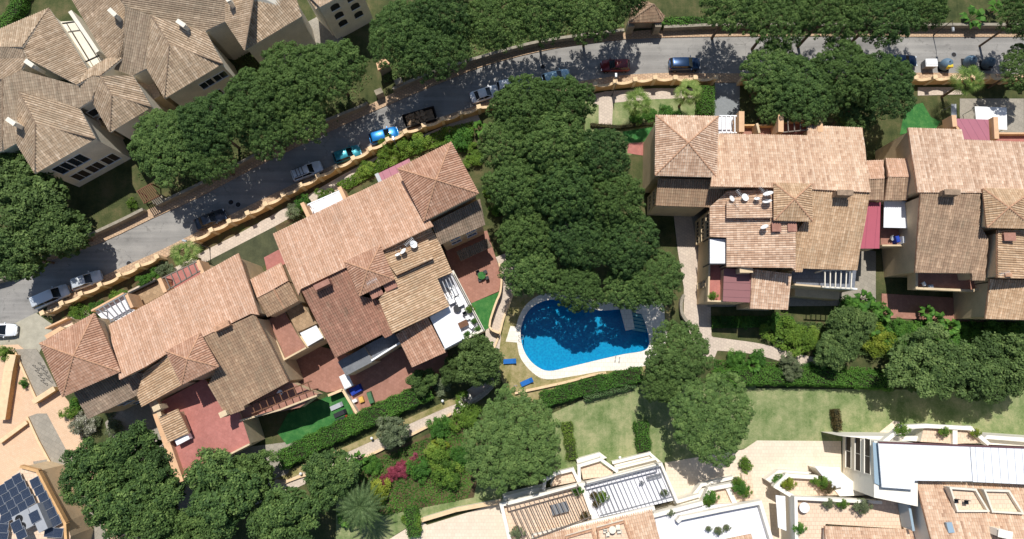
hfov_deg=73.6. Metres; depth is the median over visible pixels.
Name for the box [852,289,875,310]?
bird of paradise plant
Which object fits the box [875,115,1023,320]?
apartment building
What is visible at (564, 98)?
pine tree
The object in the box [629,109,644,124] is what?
shrub
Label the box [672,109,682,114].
shrub
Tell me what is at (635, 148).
patio
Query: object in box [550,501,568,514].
garden table
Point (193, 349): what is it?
apartment building
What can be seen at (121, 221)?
boundary wall
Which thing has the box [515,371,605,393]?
boundary wall
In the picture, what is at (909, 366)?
broadleaf tree
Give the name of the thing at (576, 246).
pine tree
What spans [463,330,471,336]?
potted plant
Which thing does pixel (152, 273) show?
shrub
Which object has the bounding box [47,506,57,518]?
solar panel
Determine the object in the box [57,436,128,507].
broadleaf tree
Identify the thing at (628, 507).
terraced house
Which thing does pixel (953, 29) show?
street lamp
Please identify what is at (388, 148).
shrub
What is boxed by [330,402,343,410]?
sun bed
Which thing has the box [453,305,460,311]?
garden table
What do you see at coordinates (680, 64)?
parked car
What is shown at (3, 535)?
solar panel
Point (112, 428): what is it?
shrub
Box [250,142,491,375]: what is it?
apartment building
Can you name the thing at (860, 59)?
pine tree
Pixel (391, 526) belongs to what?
lawn
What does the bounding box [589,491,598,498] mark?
potted plant
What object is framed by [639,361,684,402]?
pine tree
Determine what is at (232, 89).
pine tree
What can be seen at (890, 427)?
patio
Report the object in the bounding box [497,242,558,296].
pine tree
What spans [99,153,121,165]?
window
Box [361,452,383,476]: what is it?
shrub
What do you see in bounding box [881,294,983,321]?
patio
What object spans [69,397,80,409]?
shrub
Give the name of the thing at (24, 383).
shrub
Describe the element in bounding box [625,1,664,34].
gatehouse
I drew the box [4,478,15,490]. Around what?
solar panel
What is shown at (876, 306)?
bird of paradise plant
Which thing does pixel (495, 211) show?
shrub
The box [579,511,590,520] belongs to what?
potted plant
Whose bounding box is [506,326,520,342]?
pool deck
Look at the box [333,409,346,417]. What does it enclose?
sun bed
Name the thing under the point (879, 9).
pine tree
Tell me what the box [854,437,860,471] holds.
window
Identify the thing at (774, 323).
shrub
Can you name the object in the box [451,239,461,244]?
window
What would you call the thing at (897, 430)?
potted plant
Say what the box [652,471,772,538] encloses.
terraced house
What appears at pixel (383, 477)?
shrub
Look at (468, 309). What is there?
potted plant
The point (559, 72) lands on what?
parked car
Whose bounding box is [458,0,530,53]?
pine tree
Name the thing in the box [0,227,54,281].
broadleaf tree
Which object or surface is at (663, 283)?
pine tree
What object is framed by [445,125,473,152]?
shrub
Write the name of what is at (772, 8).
pine tree
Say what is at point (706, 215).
window
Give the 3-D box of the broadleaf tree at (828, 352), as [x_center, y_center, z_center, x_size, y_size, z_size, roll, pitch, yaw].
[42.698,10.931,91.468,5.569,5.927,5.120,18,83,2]
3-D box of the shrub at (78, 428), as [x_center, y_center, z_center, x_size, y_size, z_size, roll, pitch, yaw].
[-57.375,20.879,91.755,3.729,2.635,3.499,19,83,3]
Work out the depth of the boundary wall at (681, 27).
99.69 m
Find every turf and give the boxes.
[277,393,353,443]
[472,292,498,329]
[623,127,652,141]
[900,103,940,133]
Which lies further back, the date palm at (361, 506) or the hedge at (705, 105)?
the hedge at (705, 105)
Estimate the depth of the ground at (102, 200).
97.31 m
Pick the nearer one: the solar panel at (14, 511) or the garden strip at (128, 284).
the solar panel at (14, 511)
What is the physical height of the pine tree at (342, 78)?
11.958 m
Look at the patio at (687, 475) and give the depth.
92.20 m
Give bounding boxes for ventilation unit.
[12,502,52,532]
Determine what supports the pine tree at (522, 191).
on the ground at (102, 200)
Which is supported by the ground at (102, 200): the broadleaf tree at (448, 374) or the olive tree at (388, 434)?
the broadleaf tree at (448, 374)
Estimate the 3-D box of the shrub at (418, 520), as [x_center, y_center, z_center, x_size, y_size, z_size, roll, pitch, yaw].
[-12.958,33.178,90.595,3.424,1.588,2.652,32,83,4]
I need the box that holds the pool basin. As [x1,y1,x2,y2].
[521,300,648,370]
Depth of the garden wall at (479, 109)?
96.31 m
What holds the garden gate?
on the ground at (102, 200)
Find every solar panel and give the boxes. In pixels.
[0,484,8,495]
[0,496,4,506]
[0,503,8,515]
[0,515,8,523]
[0,524,9,532]
[0,531,10,538]
[1,490,12,502]
[3,510,11,522]
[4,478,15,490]
[6,499,16,510]
[9,486,19,497]
[10,506,19,516]
[10,518,23,533]
[12,472,22,484]
[13,493,23,504]
[15,526,28,538]
[16,480,26,492]
[17,500,27,511]
[20,487,31,499]
[24,494,36,506]
[28,509,40,523]
[29,476,41,488]
[33,483,44,495]
[38,490,48,502]
[43,498,53,510]
[44,527,53,536]
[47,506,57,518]
[50,514,61,527]
[52,528,63,537]
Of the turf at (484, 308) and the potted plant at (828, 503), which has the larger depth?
the turf at (484, 308)
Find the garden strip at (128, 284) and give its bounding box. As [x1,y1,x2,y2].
[50,125,479,321]
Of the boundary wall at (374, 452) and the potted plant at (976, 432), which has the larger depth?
the boundary wall at (374, 452)
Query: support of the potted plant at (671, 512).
on the terraced house at (693, 517)
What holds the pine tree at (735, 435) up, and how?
on the lawn at (603, 425)
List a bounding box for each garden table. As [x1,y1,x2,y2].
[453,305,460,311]
[458,320,468,328]
[478,272,485,278]
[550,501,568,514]
[609,526,615,533]
[799,502,809,512]
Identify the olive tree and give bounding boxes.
[374,415,409,449]
[778,352,803,381]
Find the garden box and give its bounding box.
[366,391,374,403]
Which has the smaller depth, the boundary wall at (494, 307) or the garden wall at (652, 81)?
the boundary wall at (494, 307)
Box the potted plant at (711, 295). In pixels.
[707,291,718,299]
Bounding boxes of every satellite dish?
[410,240,416,247]
[742,194,748,200]
[762,197,771,203]
[763,191,772,196]
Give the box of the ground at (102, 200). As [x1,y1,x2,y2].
[0,0,1023,538]
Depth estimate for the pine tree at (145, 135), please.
87.27 m
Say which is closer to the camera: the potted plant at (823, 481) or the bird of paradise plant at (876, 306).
the potted plant at (823, 481)
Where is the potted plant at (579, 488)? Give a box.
[571,486,583,496]
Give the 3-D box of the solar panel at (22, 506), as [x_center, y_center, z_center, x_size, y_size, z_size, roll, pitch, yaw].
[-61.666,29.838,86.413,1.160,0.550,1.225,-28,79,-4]
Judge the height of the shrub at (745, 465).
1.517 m
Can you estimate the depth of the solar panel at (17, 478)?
86.59 m
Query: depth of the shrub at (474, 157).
97.11 m
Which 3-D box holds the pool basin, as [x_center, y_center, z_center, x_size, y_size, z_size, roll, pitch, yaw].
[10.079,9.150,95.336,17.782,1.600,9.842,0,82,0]
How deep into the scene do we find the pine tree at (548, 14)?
88.88 m
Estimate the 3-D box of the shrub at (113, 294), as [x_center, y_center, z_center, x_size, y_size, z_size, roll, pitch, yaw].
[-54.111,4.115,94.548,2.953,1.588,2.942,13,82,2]
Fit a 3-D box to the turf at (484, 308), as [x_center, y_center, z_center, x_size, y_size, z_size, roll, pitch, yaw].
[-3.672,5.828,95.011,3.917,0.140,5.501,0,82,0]
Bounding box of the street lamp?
[933,20,954,35]
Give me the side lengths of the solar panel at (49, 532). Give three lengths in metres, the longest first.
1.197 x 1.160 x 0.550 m
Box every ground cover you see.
[714,359,885,388]
[775,321,1012,359]
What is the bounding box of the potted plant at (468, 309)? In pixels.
[464,305,475,312]
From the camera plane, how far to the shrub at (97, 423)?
92.24 m
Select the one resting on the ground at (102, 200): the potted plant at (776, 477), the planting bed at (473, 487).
the planting bed at (473, 487)
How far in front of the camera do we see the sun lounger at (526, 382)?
93.36 m
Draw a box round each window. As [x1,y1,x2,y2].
[50,161,77,174]
[64,153,91,167]
[69,169,92,181]
[84,161,107,173]
[86,107,98,117]
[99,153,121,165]
[117,400,134,405]
[199,78,215,90]
[212,70,229,82]
[330,3,340,11]
[335,11,344,19]
[338,19,348,27]
[351,3,360,11]
[354,11,363,18]
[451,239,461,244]
[467,231,476,238]
[701,231,704,241]
[705,213,708,223]
[845,436,850,468]
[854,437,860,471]
[864,438,870,474]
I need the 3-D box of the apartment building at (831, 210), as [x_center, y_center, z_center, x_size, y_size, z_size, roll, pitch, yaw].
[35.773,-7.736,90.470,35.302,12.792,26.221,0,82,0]
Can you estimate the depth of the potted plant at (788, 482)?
88.01 m
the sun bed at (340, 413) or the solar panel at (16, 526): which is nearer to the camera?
the solar panel at (16, 526)
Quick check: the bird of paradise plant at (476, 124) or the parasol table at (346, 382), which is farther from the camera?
the bird of paradise plant at (476, 124)
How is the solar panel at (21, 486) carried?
on the flat roofed building at (73, 524)
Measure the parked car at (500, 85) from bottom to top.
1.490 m
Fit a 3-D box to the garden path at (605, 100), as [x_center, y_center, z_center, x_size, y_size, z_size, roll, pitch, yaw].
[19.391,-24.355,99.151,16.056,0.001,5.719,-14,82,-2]
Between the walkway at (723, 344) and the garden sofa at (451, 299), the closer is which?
the garden sofa at (451, 299)
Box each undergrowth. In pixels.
[137,53,369,190]
[336,121,473,189]
[383,10,624,82]
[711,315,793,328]
[841,299,1023,343]
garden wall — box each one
[39,253,167,315]
[190,100,509,243]
[553,75,717,91]
[736,74,1023,85]
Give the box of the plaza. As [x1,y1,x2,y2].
[0,345,138,538]
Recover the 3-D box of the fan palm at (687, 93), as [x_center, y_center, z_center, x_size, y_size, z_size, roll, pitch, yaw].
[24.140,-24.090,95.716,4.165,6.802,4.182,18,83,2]
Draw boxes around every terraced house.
[499,451,678,538]
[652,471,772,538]
[762,423,1023,538]
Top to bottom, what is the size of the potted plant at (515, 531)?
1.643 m
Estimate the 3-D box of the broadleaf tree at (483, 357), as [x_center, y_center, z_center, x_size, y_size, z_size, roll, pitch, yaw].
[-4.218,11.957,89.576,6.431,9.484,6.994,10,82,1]
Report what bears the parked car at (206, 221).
on the road
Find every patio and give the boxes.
[296,347,451,412]
[390,504,507,538]
[443,231,499,302]
[627,142,643,154]
[665,440,841,538]
[692,210,875,306]
[880,421,899,431]
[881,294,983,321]
[960,99,1023,131]
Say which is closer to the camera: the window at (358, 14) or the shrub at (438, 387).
the shrub at (438, 387)
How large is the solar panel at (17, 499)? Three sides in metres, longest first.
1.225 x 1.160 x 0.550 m
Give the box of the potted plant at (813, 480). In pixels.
[809,477,819,484]
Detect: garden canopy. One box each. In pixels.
[941,104,956,117]
[962,106,1006,131]
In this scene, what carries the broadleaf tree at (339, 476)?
on the ground at (102, 200)
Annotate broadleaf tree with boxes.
[0,150,36,191]
[0,153,70,244]
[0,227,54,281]
[21,201,94,258]
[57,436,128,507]
[81,469,145,538]
[102,419,172,487]
[123,494,181,538]
[126,458,187,510]
[167,508,230,538]
[181,446,262,538]
[218,449,277,511]
[246,483,324,538]
[301,447,361,514]
[405,367,438,396]
[439,354,461,385]
[455,332,504,387]
[813,331,859,371]
[825,304,877,358]
[882,321,966,400]
[953,330,1014,404]
[990,331,1023,397]
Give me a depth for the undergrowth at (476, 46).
100.15 m
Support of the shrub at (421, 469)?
on the planting bed at (473, 487)
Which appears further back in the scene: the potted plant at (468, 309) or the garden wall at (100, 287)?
the garden wall at (100, 287)
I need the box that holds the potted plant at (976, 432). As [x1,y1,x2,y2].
[970,428,981,437]
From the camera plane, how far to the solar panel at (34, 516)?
85.01 m
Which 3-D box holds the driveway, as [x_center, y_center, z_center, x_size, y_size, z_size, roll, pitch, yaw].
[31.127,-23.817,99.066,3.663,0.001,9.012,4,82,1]
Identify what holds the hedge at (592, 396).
on the lawn at (603, 425)
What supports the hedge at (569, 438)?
on the lawn at (603, 425)
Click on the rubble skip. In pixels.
(418, 117)
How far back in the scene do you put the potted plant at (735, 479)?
88.16 m
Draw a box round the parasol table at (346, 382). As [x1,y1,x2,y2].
[339,374,355,388]
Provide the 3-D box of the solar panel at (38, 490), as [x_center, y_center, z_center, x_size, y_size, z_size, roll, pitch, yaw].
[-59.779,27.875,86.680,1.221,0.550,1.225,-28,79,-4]
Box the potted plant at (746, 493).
[737,486,752,498]
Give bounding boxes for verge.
[275,397,457,478]
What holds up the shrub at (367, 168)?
on the garden strip at (128, 284)
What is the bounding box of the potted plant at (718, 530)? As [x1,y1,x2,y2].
[713,527,723,535]
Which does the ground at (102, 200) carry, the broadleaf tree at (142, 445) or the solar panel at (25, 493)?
the broadleaf tree at (142, 445)
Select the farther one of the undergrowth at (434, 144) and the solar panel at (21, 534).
the undergrowth at (434, 144)
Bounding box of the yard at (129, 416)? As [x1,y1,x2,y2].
[105,402,295,511]
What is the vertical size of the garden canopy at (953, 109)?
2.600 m
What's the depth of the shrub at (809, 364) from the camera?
93.18 m
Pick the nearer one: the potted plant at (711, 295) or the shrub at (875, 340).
the potted plant at (711, 295)
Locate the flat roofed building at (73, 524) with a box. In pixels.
[0,461,93,538]
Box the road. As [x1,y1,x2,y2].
[0,36,1023,323]
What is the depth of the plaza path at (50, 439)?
92.61 m
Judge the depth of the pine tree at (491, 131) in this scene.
86.19 m
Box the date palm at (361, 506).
[334,476,387,534]
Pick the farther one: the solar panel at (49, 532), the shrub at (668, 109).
the shrub at (668, 109)
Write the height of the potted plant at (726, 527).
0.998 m
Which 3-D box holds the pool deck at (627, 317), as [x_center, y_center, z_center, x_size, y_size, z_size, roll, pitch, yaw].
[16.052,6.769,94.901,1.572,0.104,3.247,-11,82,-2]
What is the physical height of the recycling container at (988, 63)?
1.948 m
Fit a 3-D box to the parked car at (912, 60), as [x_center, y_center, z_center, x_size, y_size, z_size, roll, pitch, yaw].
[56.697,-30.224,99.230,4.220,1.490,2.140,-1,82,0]
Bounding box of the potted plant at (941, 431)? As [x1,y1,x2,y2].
[938,427,951,436]
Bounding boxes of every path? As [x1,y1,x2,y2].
[29,413,108,538]
[71,115,479,318]
[255,254,514,504]
[588,88,693,128]
[918,87,961,95]
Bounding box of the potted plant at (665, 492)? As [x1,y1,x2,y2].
[660,489,669,496]
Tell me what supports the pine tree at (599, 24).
on the ground at (102, 200)
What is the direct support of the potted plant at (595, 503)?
on the terraced house at (628, 507)
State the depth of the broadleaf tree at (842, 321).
89.17 m
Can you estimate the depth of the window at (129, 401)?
88.95 m
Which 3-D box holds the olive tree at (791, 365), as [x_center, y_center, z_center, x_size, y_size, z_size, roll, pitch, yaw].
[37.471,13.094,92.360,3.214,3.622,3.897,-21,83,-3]
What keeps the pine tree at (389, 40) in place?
on the ground at (102, 200)
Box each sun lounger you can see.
[503,359,515,363]
[520,377,533,386]
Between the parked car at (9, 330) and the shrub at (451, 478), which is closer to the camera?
the shrub at (451, 478)
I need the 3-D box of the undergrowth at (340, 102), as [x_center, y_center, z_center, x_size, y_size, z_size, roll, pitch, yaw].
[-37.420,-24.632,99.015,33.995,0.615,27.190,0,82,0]
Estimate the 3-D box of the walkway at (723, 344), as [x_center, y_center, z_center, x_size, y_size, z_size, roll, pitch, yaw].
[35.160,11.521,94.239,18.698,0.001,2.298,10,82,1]
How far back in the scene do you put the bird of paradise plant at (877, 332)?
92.52 m
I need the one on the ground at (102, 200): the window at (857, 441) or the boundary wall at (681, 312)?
the boundary wall at (681, 312)
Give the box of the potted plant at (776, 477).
[772,474,784,486]
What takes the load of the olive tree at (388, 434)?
on the verge
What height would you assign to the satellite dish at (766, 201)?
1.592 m
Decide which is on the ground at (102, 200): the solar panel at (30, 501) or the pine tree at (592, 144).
the pine tree at (592, 144)
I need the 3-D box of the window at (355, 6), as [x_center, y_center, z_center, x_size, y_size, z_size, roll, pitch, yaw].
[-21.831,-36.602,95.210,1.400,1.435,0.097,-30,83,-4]
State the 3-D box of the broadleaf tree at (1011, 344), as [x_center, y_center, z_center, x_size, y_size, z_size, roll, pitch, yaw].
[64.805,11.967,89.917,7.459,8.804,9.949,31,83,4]
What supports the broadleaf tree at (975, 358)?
on the ground at (102, 200)
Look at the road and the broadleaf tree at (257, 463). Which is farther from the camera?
the road
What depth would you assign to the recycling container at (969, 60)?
98.62 m
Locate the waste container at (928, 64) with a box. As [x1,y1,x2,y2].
[921,59,937,69]
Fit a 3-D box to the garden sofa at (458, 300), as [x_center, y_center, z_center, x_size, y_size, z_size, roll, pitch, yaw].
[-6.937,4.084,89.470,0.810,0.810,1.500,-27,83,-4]
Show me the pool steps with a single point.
(638, 322)
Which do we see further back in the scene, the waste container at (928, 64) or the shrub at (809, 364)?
the waste container at (928, 64)
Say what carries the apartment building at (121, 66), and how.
on the ground at (102, 200)
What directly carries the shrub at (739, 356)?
on the ground at (102, 200)
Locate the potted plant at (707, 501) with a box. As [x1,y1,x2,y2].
[703,498,714,506]
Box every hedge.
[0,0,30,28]
[274,383,433,470]
[403,505,421,538]
[538,365,643,407]
[560,421,577,460]
[583,380,635,401]
[590,120,653,130]
[631,420,652,451]
[651,15,725,29]
[694,85,716,115]
[711,366,894,391]
[829,408,844,430]
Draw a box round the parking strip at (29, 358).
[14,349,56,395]
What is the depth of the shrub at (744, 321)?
94.02 m
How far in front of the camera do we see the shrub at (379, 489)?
90.53 m
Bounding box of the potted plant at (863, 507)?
[852,498,873,513]
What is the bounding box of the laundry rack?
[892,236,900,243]
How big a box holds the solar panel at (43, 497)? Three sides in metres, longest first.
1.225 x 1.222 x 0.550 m
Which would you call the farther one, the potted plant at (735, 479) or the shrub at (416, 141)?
the shrub at (416, 141)
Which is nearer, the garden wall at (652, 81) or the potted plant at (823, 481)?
the potted plant at (823, 481)
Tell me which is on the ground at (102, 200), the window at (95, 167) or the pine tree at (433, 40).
the pine tree at (433, 40)
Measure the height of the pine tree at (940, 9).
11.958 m
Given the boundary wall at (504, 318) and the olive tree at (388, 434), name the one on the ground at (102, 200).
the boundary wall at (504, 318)
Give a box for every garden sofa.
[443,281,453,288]
[447,295,455,304]
[450,285,458,296]
[454,294,463,306]
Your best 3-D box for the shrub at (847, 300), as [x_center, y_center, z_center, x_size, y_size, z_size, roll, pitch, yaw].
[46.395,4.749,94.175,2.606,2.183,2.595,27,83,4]
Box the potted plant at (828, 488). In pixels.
[819,481,835,494]
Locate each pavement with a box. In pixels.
[45,29,1023,262]
[47,73,1022,317]
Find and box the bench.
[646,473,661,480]
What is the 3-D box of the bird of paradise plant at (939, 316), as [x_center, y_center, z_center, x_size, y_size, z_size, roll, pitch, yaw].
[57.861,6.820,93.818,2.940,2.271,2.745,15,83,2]
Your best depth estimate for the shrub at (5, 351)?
93.03 m
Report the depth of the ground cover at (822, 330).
94.08 m
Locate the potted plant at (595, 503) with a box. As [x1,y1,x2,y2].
[592,500,601,507]
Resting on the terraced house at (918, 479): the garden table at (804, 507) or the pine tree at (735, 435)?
the garden table at (804, 507)
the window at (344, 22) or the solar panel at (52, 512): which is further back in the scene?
the window at (344, 22)
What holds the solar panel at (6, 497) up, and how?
on the flat roofed building at (73, 524)
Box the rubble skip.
[402,106,437,128]
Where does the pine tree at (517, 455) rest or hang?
on the ground at (102, 200)
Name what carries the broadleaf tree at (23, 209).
on the ground at (102, 200)
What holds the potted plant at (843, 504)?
on the terraced house at (918, 479)
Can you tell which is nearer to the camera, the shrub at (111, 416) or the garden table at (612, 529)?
the garden table at (612, 529)
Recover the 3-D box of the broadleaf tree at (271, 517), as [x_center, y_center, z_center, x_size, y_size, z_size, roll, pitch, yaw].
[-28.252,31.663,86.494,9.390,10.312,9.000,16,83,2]
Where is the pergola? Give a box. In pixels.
[136,183,166,205]
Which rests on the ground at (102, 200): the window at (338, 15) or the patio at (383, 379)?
the patio at (383, 379)
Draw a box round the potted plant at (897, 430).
[894,423,910,436]
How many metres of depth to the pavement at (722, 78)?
98.01 m
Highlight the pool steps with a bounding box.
[632,310,646,332]
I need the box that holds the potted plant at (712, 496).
[703,490,719,503]
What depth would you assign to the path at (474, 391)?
93.42 m
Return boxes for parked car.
[0,322,18,337]
[29,284,71,309]
[70,270,103,290]
[194,209,227,230]
[290,161,323,181]
[332,145,361,164]
[368,126,398,145]
[469,85,496,103]
[496,76,523,90]
[541,68,569,80]
[600,58,629,73]
[668,55,700,72]
[890,53,917,66]
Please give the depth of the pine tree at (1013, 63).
92.11 m
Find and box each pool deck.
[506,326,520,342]
[516,293,666,378]
[620,308,634,330]
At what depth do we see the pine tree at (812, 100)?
88.32 m
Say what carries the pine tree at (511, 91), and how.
on the ground at (102, 200)
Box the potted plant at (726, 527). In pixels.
[723,524,731,530]
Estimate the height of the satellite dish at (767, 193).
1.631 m
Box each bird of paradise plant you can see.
[336,509,349,527]
[353,450,368,466]
[473,120,485,137]
[746,359,760,373]
[812,353,825,369]
[849,303,866,311]
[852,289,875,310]
[865,300,880,315]
[871,323,883,336]
[877,306,892,323]
[918,304,934,320]
[925,311,945,327]
[944,318,960,335]
[960,5,985,28]
[987,0,1005,15]
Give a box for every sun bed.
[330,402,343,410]
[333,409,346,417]
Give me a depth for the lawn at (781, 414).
93.14 m
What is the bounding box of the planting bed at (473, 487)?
[352,416,479,514]
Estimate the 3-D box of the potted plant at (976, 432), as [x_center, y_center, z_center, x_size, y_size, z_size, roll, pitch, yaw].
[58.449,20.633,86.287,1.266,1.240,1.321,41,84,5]
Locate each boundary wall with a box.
[0,208,147,283]
[0,354,20,419]
[0,420,28,443]
[14,352,36,397]
[26,417,50,461]
[32,386,58,403]
[156,102,368,206]
[275,413,450,486]
[328,389,358,413]
[392,28,623,92]
[420,499,501,522]
[467,370,498,403]
[489,263,501,333]
[494,269,513,347]
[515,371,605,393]
[662,23,1018,31]
[678,294,687,322]
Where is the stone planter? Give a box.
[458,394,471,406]
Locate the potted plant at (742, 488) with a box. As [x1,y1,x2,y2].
[731,480,749,494]
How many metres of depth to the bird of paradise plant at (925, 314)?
93.17 m
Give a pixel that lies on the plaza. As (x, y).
(20, 447)
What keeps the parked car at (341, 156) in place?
on the road
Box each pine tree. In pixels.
[126,108,209,188]
[174,89,243,157]
[180,134,239,184]
[218,66,285,142]
[235,100,294,161]
[251,40,330,116]
[271,88,329,144]
[301,38,369,101]
[367,0,437,69]
[397,19,472,83]
[404,0,475,48]
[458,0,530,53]
[461,383,561,495]
[477,112,537,177]
[480,154,546,218]
[485,73,555,142]
[494,198,558,264]
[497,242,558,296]
[518,0,571,48]
[518,111,586,179]
[530,73,596,135]
[530,157,597,224]
[547,206,606,269]
[548,262,605,313]
[560,0,619,46]
[563,128,630,190]
[579,171,645,229]
[594,213,659,279]
[601,266,651,312]
[605,0,647,29]
[618,247,684,311]
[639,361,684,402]
[643,319,714,388]
[667,371,755,468]
[698,0,761,38]
[739,39,801,100]
[745,0,811,49]
[748,80,804,125]
[770,54,844,126]
[794,0,865,47]
[812,38,879,108]
[829,92,877,130]
[845,50,917,120]
[846,0,924,48]
[886,0,950,38]
[978,0,1023,46]
[987,43,1023,92]
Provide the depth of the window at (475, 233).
93.20 m
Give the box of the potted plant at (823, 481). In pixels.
[815,476,831,489]
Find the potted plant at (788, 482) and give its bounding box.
[780,477,796,490]
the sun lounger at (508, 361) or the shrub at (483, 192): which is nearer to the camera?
the sun lounger at (508, 361)
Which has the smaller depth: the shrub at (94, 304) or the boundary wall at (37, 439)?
the boundary wall at (37, 439)
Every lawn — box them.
[207,226,278,266]
[336,475,507,538]
[499,288,670,400]
[545,383,755,473]
[585,96,713,154]
[753,388,1023,440]
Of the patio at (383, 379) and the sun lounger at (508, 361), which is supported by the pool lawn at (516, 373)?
the sun lounger at (508, 361)
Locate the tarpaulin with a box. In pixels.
[349,384,363,395]
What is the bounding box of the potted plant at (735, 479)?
[731,476,744,486]
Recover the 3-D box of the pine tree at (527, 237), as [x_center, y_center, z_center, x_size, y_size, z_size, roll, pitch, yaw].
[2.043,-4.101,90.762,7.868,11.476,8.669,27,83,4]
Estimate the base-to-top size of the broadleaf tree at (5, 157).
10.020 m
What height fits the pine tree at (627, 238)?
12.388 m
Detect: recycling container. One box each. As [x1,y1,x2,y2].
[938,58,952,71]
[961,55,977,68]
[979,57,995,69]
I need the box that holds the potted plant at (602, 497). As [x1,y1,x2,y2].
[595,491,609,502]
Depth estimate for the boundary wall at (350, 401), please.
91.93 m
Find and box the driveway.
[714,83,739,115]
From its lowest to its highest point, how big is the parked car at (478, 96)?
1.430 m
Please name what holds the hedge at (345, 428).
on the ground at (102, 200)
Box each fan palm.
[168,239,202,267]
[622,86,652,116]
[672,78,701,107]
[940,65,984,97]
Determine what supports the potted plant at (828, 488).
on the terraced house at (918, 479)
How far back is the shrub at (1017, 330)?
93.32 m
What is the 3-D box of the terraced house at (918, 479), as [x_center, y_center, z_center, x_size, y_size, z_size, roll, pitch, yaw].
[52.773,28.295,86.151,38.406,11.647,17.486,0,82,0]
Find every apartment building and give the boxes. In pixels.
[0,0,372,186]
[39,253,322,482]
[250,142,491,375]
[642,111,909,310]
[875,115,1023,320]
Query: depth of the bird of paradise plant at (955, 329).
92.96 m
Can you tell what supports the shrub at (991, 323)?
on the ground at (102, 200)
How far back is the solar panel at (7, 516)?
85.96 m
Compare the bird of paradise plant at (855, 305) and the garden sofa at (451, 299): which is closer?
the garden sofa at (451, 299)
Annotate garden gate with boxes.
[374,59,455,99]
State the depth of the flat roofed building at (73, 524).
87.32 m
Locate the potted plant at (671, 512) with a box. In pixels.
[667,509,674,516]
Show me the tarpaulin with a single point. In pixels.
(356, 389)
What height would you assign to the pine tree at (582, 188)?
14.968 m
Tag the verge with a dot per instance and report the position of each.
(295, 471)
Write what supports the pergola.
on the ground at (102, 200)
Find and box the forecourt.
[0,313,51,351]
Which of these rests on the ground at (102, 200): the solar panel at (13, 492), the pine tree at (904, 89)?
the pine tree at (904, 89)
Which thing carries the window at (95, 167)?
in the apartment building at (121, 66)
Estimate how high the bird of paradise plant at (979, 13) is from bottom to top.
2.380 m
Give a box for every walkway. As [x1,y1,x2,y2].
[674,207,716,358]
[702,336,828,369]
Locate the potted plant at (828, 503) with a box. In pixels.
[822,498,835,509]
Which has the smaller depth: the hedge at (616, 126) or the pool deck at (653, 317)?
the pool deck at (653, 317)
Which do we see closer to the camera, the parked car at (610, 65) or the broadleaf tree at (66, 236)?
the broadleaf tree at (66, 236)
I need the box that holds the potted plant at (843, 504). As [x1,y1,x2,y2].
[836,499,849,509]
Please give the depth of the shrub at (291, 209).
95.73 m
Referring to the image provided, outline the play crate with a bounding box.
[358,396,364,402]
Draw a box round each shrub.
[0,345,15,361]
[18,377,27,389]
[57,397,81,420]
[67,302,91,319]
[67,409,96,436]
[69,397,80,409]
[88,299,105,317]
[88,415,101,427]
[104,419,124,436]
[105,412,116,420]
[109,289,127,298]
[126,197,137,208]
[134,274,151,286]
[149,266,160,278]
[154,260,174,277]
[285,203,302,219]
[294,193,310,213]
[314,187,334,198]
[356,160,375,178]
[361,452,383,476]
[368,477,390,503]
[376,136,396,157]
[379,474,389,485]
[387,464,399,481]
[388,131,410,156]
[395,459,412,477]
[400,511,422,531]
[404,132,430,154]
[405,456,431,484]
[409,453,419,464]
[423,437,449,471]
[425,414,452,438]
[429,458,463,489]
[431,373,450,396]
[432,439,449,448]
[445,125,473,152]
[448,390,482,431]
[449,446,470,470]
[463,142,482,167]
[482,182,496,198]
[487,204,502,216]
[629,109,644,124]
[643,107,657,122]
[653,103,673,119]
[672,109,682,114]
[725,348,746,368]
[736,316,750,329]
[738,455,753,474]
[746,348,765,366]
[759,311,805,357]
[765,312,783,331]
[793,325,821,351]
[802,361,814,369]
[838,294,859,307]
[859,322,896,359]
[883,335,907,352]
[890,317,912,336]
[936,323,969,345]
[962,319,988,340]
[982,320,1009,344]
[1005,320,1023,336]
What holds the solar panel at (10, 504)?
on the flat roofed building at (73, 524)
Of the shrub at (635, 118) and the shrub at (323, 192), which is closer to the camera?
the shrub at (323, 192)
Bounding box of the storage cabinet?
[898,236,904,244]
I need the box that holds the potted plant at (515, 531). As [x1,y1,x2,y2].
[509,525,525,538]
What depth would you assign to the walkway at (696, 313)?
95.73 m
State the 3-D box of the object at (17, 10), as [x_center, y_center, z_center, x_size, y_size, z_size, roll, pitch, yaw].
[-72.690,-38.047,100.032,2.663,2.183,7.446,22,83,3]
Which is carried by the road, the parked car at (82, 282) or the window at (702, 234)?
the parked car at (82, 282)
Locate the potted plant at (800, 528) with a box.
[793,522,807,534]

